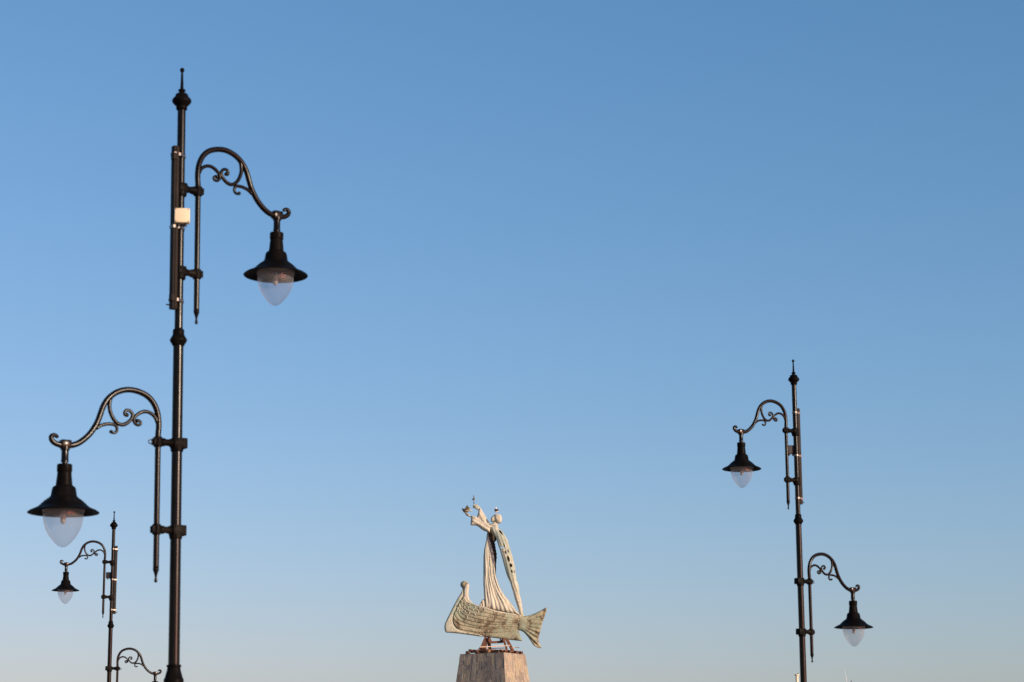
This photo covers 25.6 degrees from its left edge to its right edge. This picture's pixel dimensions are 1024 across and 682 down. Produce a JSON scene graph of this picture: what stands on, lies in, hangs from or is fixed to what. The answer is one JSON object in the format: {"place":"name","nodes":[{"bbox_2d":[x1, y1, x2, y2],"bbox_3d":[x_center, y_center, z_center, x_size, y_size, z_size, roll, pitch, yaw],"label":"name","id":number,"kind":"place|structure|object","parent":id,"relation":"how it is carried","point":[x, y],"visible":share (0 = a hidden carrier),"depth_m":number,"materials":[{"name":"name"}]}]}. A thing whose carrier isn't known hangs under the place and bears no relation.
{"place":"outdoors","nodes":[
{"label":"outdoors","id":0,"kind":"place"},
{"bbox_2d":[0,0,1023,681],"label":"sky","id":1,"kind":"structure","parent":0,"point":[553,254],"materials":[{"name":"blue"}]},
{"bbox_3d":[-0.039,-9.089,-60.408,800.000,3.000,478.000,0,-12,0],"label":"quay","id":2,"kind":"structure","parent":0,"visible":0},
{"bbox_2d":[52,511,161,681],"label":"street lamp","id":3,"kind":"object","parent":2,"relation":"on","point":[65,586],"visible":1,"depth_m":49.27,"materials":[{"name":"black metal"}]},
{"bbox_2d":[27,68,307,681],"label":"street lamp","id":4,"kind":"object","parent":2,"relation":"on","point":[275,267],"visible":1,"depth_m":19.75,"materials":[{"name":"black metal"}]},
{"bbox_2d":[456,652,529,681],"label":"plinth","id":5,"kind":"structure","parent":2,"relation":"on","point":[495,667],"depth_m":147.59,"materials":[{"name":"stone"}]},
{"bbox_2d":[466,637,522,653],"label":"support stand","id":6,"kind":"object","parent":5,"relation":"on","point":[488,641],"visible":0.99,"depth_m":148.62,"materials":[{"name":"metal"}]},
{"bbox_2d":[480,645,509,647],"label":"timber board","id":7,"kind":"object","parent":6,"relation":"on","point":[494,646],"visible":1,"depth_m":148.04,"materials":[{"name":"beige wood"}]},
{"bbox_2d":[444,504,546,647],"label":"statue","id":8,"kind":"object","parent":6,"relation":"on","point":[494,614],"visible":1,"depth_m":149.15,"materials":[{"name":"beige metal"}]},
{"bbox_2d":[462,505,471,512],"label":"bronze bird","id":9,"kind":"object","parent":8,"relation":"on","point":[467,509],"visible":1,"depth_m":150.28},
{"bbox_2d":[722,359,872,681],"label":"street lamp","id":10,"kind":"object","parent":2,"relation":"on","point":[741,463],"visible":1,"depth_m":34.48,"materials":[{"name":"black metal"}]}
]}

